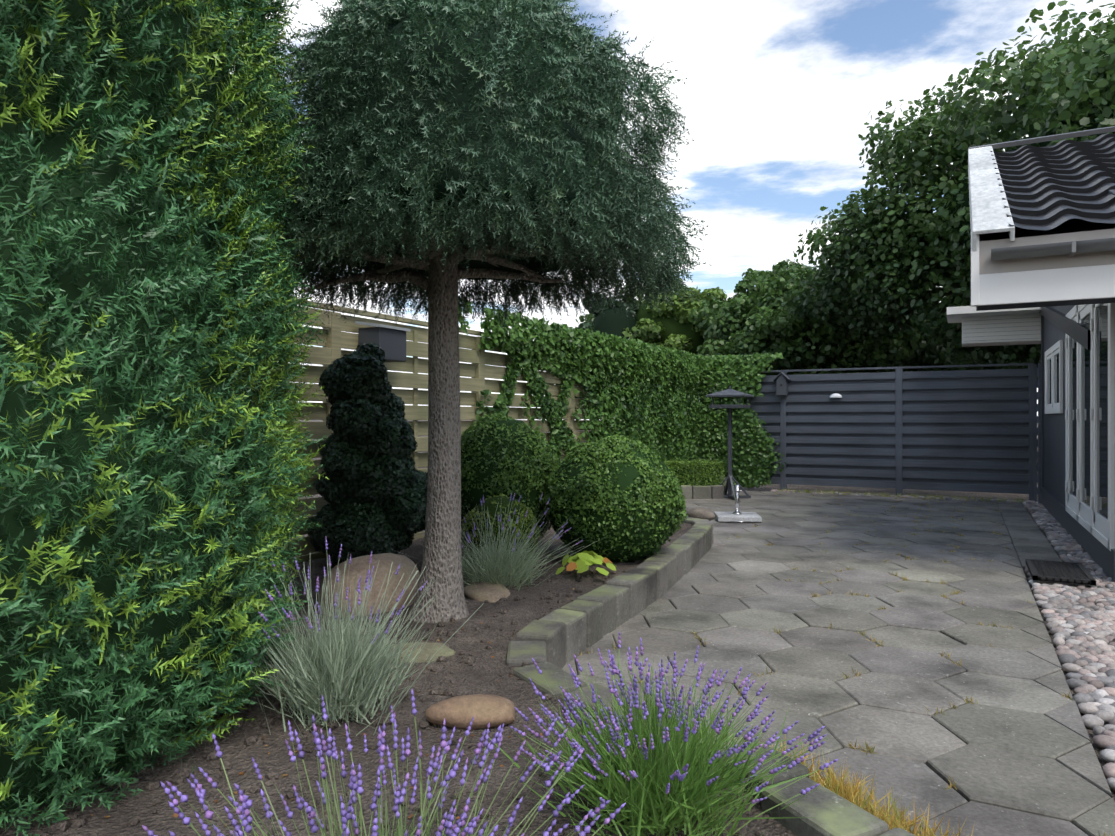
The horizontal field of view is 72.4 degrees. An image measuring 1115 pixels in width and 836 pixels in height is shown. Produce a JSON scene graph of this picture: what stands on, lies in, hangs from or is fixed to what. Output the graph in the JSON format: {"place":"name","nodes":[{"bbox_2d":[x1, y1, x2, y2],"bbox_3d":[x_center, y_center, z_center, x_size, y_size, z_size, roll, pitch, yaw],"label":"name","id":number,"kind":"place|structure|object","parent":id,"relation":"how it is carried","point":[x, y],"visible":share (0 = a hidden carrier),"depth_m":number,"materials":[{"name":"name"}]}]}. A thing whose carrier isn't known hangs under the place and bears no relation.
{"place":"outdoors","nodes":[
{"label":"outdoors","id":0,"kind":"place"},
{"bbox_2d":[0,522,796,835],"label":"soil bed","id":1,"kind":"object","parent":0,"point":[486,668],"visible":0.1,"depth_m":2.20,"materials":[{"name":"brown soil"}]},
{"bbox_2d":[0,0,330,835],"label":"hedge","id":2,"kind":"object","parent":1,"relation":"on","point":[148,472],"visible":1,"depth_m":1.99,"materials":[{"name":"green plant"}]},
{"bbox_2d":[216,537,483,737],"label":"grey lavender stems","id":3,"kind":"object","parent":1,"relation":"on","point":[343,674],"visible":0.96,"depth_m":2.46,"materials":[{"name":"green plant"}]},
{"bbox_2d":[305,342,427,565],"bbox_3d":[-1.186,0.260,5.007,0.818,1.500,0.864,0,0,-37],"label":"conifer","id":4,"kind":"object","parent":1,"relation":"on","point":[372,491],"visible":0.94,"depth_m":4.73,"materials":[{"name":"green plant"}]},
{"bbox_2d":[319,553,419,616],"bbox_3d":[-0.974,0.891,4.006,0.571,0.347,0.406,0,0,-29],"label":"boulder","id":5,"kind":"object","parent":1,"relation":"on","point":[357,567],"visible":0.5,"depth_m":3.88,"materials":[{"name":"brown stone"}]},
{"bbox_2d":[0,557,763,835],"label":"soil clods","id":6,"kind":"object","parent":1,"relation":"on","point":[76,820],"visible":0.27,"depth_m":2.20,"materials":[{"name":"brown soil"}]},
{"bbox_2d":[142,689,625,835],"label":"lavender stems","id":7,"kind":"object","parent":1,"relation":"on","point":[354,785],"visible":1,"depth_m":1.35,"materials":[{"name":"purple plant"}]},
{"bbox_2d":[64,529,714,830],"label":"soil debris leaves","id":8,"kind":"object","parent":1,"relation":"on","point":[410,816],"visible":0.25,"depth_m":2.14,"materials":[{"name":"brown plant"}]},
{"bbox_2d":[378,642,455,662],"bbox_3d":[-0.599,0.969,3.129,0.352,0.071,0.271,0,0,-27],"label":"mossy rock","id":9,"kind":"object","parent":1,"relation":"on","point":[425,652],"visible":0.4,"depth_m":3.09,"materials":[{"name":"stone"}]},
{"bbox_2d":[228,0,713,622],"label":"tree","id":10,"kind":"object","parent":1,"relation":"on","point":[456,142],"visible":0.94,"depth_m":3.03,"materials":[{"name":"green plant"}]},
{"bbox_2d":[426,694,515,728],"bbox_3d":[-0.278,0.945,2.448,0.288,0.099,0.137,0,0,-6],"label":"rock","id":11,"kind":"object","parent":1,"relation":"on","point":[461,712],"visible":0.96,"depth_m":2.40,"materials":[{"name":"brown stone"}]},
{"bbox_2d":[464,581,509,602],"bbox_3d":[-0.387,0.967,4.200,0.261,0.090,0.390,0,0,-14],"label":"flat rock","id":12,"kind":"object","parent":1,"relation":"on","point":[490,593],"visible":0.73,"depth_m":4.11,"materials":[{"name":"beige stone"}]},
{"bbox_2d":[397,492,596,591],"bbox_3d":[-0.335,0.721,4.401,1.056,0.560,1.087,0,0,28],"label":"plant lavender by tree stems","id":13,"kind":"object","parent":1,"relation":"on","point":[495,566],"visible":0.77,"depth_m":4.36,"materials":[{"name":"green plant"}]},
{"bbox_2d":[461,493,539,560],"bbox_3d":[-0.368,0.742,4.875,0.498,0.511,0.498,0,0,28],"label":"bush","id":14,"kind":"object","parent":1,"relation":"on","point":[502,501],"visible":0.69,"depth_m":4.73,"materials":[{"name":"green plant"}]},
{"bbox_2d":[461,412,558,546],"bbox_3d":[-0.388,0.478,5.583,0.866,1.047,0.860,0,0,28],"label":"bush","id":15,"kind":"object","parent":1,"relation":"on","point":[505,455],"visible":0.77,"depth_m":5.27,"materials":[{"name":"green plant"}]},
{"bbox_2d":[555,551,616,575],"bbox_3d":[0.196,0.881,4.681,0.347,0.118,0.420,0,0,28],"label":"lime heuchera","id":16,"kind":"object","parent":1,"relation":"on","point":[584,561],"visible":1,"depth_m":4.62,"materials":[{"name":"green plant"}]},
{"bbox_2d":[539,434,687,562],"bbox_3d":[0.387,0.555,5.336,1.052,0.887,1.034,0,0,28],"label":"boxwood ball","id":17,"kind":"object","parent":1,"relation":"on","point":[618,498],"visible":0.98,"depth_m":4.98,"materials":[{"name":"green plant"}]},
{"bbox_2d":[489,631,837,835],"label":"lavender stems","id":18,"kind":"object","parent":1,"relation":"on","point":[649,769],"visible":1,"depth_m":1.80,"materials":[{"name":"green plant"}]},
{"bbox_2d":[663,458,724,486],"bbox_3d":[1.801,0.785,10.804,1.064,0.430,0.426,0,0,-2],"label":"hedge","id":19,"kind":"object","parent":1,"relation":"on","point":[699,472],"visible":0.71,"depth_m":10.62,"materials":[{"name":"green plant"}]},
{"bbox_2d":[230,0,1114,419],"label":"sky","id":20,"kind":"structure","parent":0,"point":[777,97],"materials":[{"name":"white"}]},
{"bbox_2d":[262,420,1114,800],"bbox_3d":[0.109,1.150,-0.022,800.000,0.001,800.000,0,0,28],"label":"ground","id":21,"kind":"structure","parent":0,"point":[926,492],"depth_m":11.76,"materials":[{"name":"soil"}]},
{"bbox_2d":[252,298,604,565],"bbox_3d":[-1.313,0.165,5.625,0.315,1.910,15.465,0,0,28],"label":"wooden fence","id":22,"kind":"object","parent":21,"relation":"on","point":[389,338],"visible":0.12,"depth_m":6.03,"materials":[{"name":"beige wood"}]},
{"bbox_2d":[546,313,595,408],"bbox_3d":[2.075,-2.200,36.565,6.663,6.858,6.233,0,0,28],"label":"tree","id":23,"kind":"object","parent":21,"relation":"on","point":[589,318],"depth_m":34.94,"materials":[{"name":"brown plant"}]},
{"bbox_2d":[577,294,639,398],"bbox_3d":[2.014,-1.898,29.539,3.097,6.246,3.155,0,0,-7],"label":"tree","id":24,"kind":"object","parent":21,"relation":"on","point":[612,322],"visible":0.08,"depth_m":29.39,"materials":[{"name":"green plant"}]},
{"bbox_2d":[620,278,727,354],"bbox_3d":[4.289,-2.396,29.800,4.787,7.252,4.015,0,0,-16],"label":"tree","id":25,"kind":"object","parent":21,"relation":"on","point":[674,328],"visible":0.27,"depth_m":28.53,"materials":[{"name":"green plant"}]},
{"bbox_2d":[688,258,933,375],"bbox_3d":[8.366,-2.095,25.813,8.112,6.638,6.618,0,0,28],"label":"tree","id":26,"kind":"object","parent":21,"relation":"on","point":[766,314],"visible":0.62,"depth_m":24.12,"materials":[{"name":"green plant"}]},
{"bbox_2d":[748,363,1041,502],"bbox_3d":[4.257,0.191,11.236,4.880,1.857,0.315,0,0,28],"label":"dark fence","id":27,"kind":"object","parent":21,"relation":"on","point":[898,430],"visible":0.9,"depth_m":10.92,"materials":[{"name":"grey wood"}]},
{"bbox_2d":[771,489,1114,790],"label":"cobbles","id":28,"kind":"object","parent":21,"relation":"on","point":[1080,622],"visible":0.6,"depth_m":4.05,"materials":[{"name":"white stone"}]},
{"bbox_2d":[780,488,1024,502],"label":"grass","id":29,"kind":"structure","parent":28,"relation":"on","point":[874,494],"depth_m":10.84,"materials":[{"name":"green plant"}]},
{"bbox_2d":[1025,559,1095,585],"bbox_3d":[3.519,1.078,5.356,0.350,0.033,0.700,0,0,28],"label":"doormat","id":30,"kind":"object","parent":28,"relation":"on","point":[1060,572],"depth_m":5.26,"materials":[{"name":"black rubber"}]},
{"bbox_2d":[785,0,1114,378],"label":"tree","id":31,"kind":"object","parent":21,"relation":"on","point":[900,257],"visible":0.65,"depth_m":18.11,"materials":[{"name":"green plant"}]},
{"bbox_2d":[867,289,1040,379],"bbox_3d":[11.473,-1.979,28.126,11.686,6.400,9.028,0,0,28],"label":"bush","id":32,"kind":"object","parent":21,"relation":"on","point":[921,357],"visible":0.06,"depth_m":24.28,"materials":[{"name":"green plant"}]},
{"bbox_2d":[990,133,1114,550],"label":"house","id":33,"kind":"structure","parent":21,"relation":"on","point":[1055,185],"depth_m":6.56,"materials":[{"name":"black tile"}]},
{"bbox_2d":[947,306,1040,346],"bbox_3d":[6.071,-1.250,10.314,1.420,0.460,1.050,0,0,28],"label":"house eaves box","id":34,"kind":"object","parent":33,"relation":"attached to","point":[966,316],"visible":0.52,"depth_m":10.22,"materials":[{"name":"white paint"}]},
{"bbox_2d":[974,317,1040,340],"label":"house eaves","id":35,"kind":"object","parent":34,"relation":"attached to","point":[1005,331],"visible":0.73,"depth_m":10.23,"materials":[{"name":"grey"}]},
{"bbox_2d":[1041,315,1043,486],"bbox_3d":[6.382,-0.300,9.961,0.100,2.400,0.120,0,0,28],"label":"house cornerboard","id":36,"kind":"object","parent":33,"relation":"attached to","point":[1042,339],"visible":0.25,"depth_m":9.93,"materials":[{"name":"black wood"}]},
{"bbox_2d":[971,232,1114,306],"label":"fascia board","id":37,"kind":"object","parent":33,"relation":"attached to","point":[1075,283],"depth_m":4.92,"materials":[{"name":"white wood"}]},
{"bbox_2d":[991,238,1114,260],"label":"gutter","id":38,"kind":"object","parent":37,"relation":"attached to","point":[1082,246],"visible":0.98,"depth_m":4.79,"materials":[{"name":"grey metal"}]},
{"bbox_2d":[1069,240,1075,256],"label":"house gutter brackets","id":39,"kind":"object","parent":37,"relation":"attached to","point":[1073,248],"visible":0.77,"depth_m":4.72,"materials":[{"name":"grey metal"}]},
{"bbox_2d":[976,298,1114,310],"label":"soffit","id":40,"kind":"structure","parent":33,"relation":"attached to","point":[1049,304],"depth_m":5.24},
{"bbox_2d":[979,140,1114,240],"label":"house roof deck","id":41,"kind":"structure","parent":33,"relation":"on","point":[1074,225],"depth_m":5.07,"materials":[{"name":"black"}]},
{"bbox_2d":[968,146,1014,251],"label":"house roof verge","id":42,"kind":"structure","parent":41,"relation":"attached to","point":[989,211],"depth_m":6.01,"materials":[{"name":"white metal"}]},
{"bbox_2d":[1039,307,1089,349],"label":"black house beam","id":43,"kind":"structure","parent":33,"relation":"attached to","point":[1075,330],"depth_m":7.17,"materials":[{"name":"black wood"}]},
{"bbox_2d":[1041,487,1114,581],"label":"wall plinth","id":44,"kind":"structure","parent":33,"relation":"attached to","point":[1098,552],"depth_m":6.56,"materials":[{"name":"black paint"}]},
{"bbox_2d":[1045,303,1114,550],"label":"window frames","id":45,"kind":"structure","parent":33,"relation":"in","point":[1103,529],"depth_m":6.07,"materials":[{"name":"white paint"}]},
{"bbox_2d":[1048,303,1107,519],"bbox_3d":[4.964,-0.035,7.369,0.004,1.790,4.610,0,0,28],"label":"house glass","id":46,"kind":"object","parent":45,"relation":"in","point":[1102,409],"visible":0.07,"depth_m":6.28,"materials":[{"name":"glass"}]},
{"bbox_2d":[1065,319,1091,509],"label":"door hinges","id":47,"kind":"object","parent":45,"relation":"attached to","point":[1077,419],"visible":0.96,"depth_m":6.72,"materials":[{"name":"silver metal"}]},
{"bbox_2d":[562,491,1114,835],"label":"patio paving","id":48,"kind":"structure","parent":0,"point":[1012,753],"depth_m":3.63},
{"bbox_2d":[458,302,786,487],"bbox_3d":[1.280,0.045,9.162,1.509,2.120,6.745,0,0,28],"label":"ivy on fence","id":49,"kind":"object","parent":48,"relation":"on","point":[657,401],"visible":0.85,"depth_m":9.78,"materials":[{"name":"green plant"}]},
{"bbox_2d":[681,477,726,498],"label":"kerb","id":50,"kind":"structure","parent":48,"relation":"on","point":[705,492],"depth_m":10.53,"materials":[{"name":"grey concrete"}]},
{"bbox_2d":[506,516,915,835],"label":"kerb","id":51,"kind":"structure","parent":48,"relation":"on","point":[551,644],"depth_m":3.23,"materials":[{"name":"grey concrete"}]},
{"bbox_2d":[687,507,714,520],"bbox_3d":[1.364,0.921,7.239,0.269,0.150,0.184,0,0,19],"label":"rock","id":52,"kind":"object","parent":51,"relation":"on","point":[701,513],"visible":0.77,"depth_m":7.17,"materials":[{"name":"brown stone"}]},
{"bbox_2d":[705,386,753,499],"bbox_3d":[2.409,0.337,10.648,0.540,1.565,0.540,0,0,28],"label":"bird feeder","id":53,"kind":"object","parent":48,"relation":"on","point":[729,393],"visible":0.9,"depth_m":10.62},
{"bbox_2d":[714,511,761,521],"bbox_3d":[1.976,1.086,8.386,0.460,0.055,0.460,0,0,6],"label":"parasol base","id":54,"kind":"object","parent":48,"relation":"on","point":[730,516],"depth_m":8.19,"materials":[{"name":"grey concrete"}]},
{"bbox_2d":[730,485,749,521],"bbox_3d":[1.964,0.922,8.271,0.208,0.372,0.330,0,0,6],"label":"parasol stand tube","id":55,"kind":"object","parent":48,"relation":"on","point":[737,490],"visible":0.92,"depth_m":8.36,"materials":[{"name":"silver metal"}]},
{"bbox_2d":[578,493,1111,835],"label":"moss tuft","id":56,"kind":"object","parent":48,"relation":"on","point":[850,745],"depth_m":4.46,"materials":[{"name":"green plant"}]},
{"bbox_2d":[768,735,973,835],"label":"dry grass patch","id":57,"kind":"object","parent":48,"relation":"on","point":[852,793],"visible":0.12,"depth_m":2.13,"materials":[{"name":"yellow plant"}]},
{"bbox_2d":[969,126,1114,148],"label":"roof ridge","id":58,"kind":"structure","parent":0,"point":[1056,137],"depth_m":8.55,"materials":[{"name":"grey metal"}]},
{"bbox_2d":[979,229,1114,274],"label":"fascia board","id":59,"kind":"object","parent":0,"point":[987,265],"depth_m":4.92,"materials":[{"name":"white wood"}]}
]}

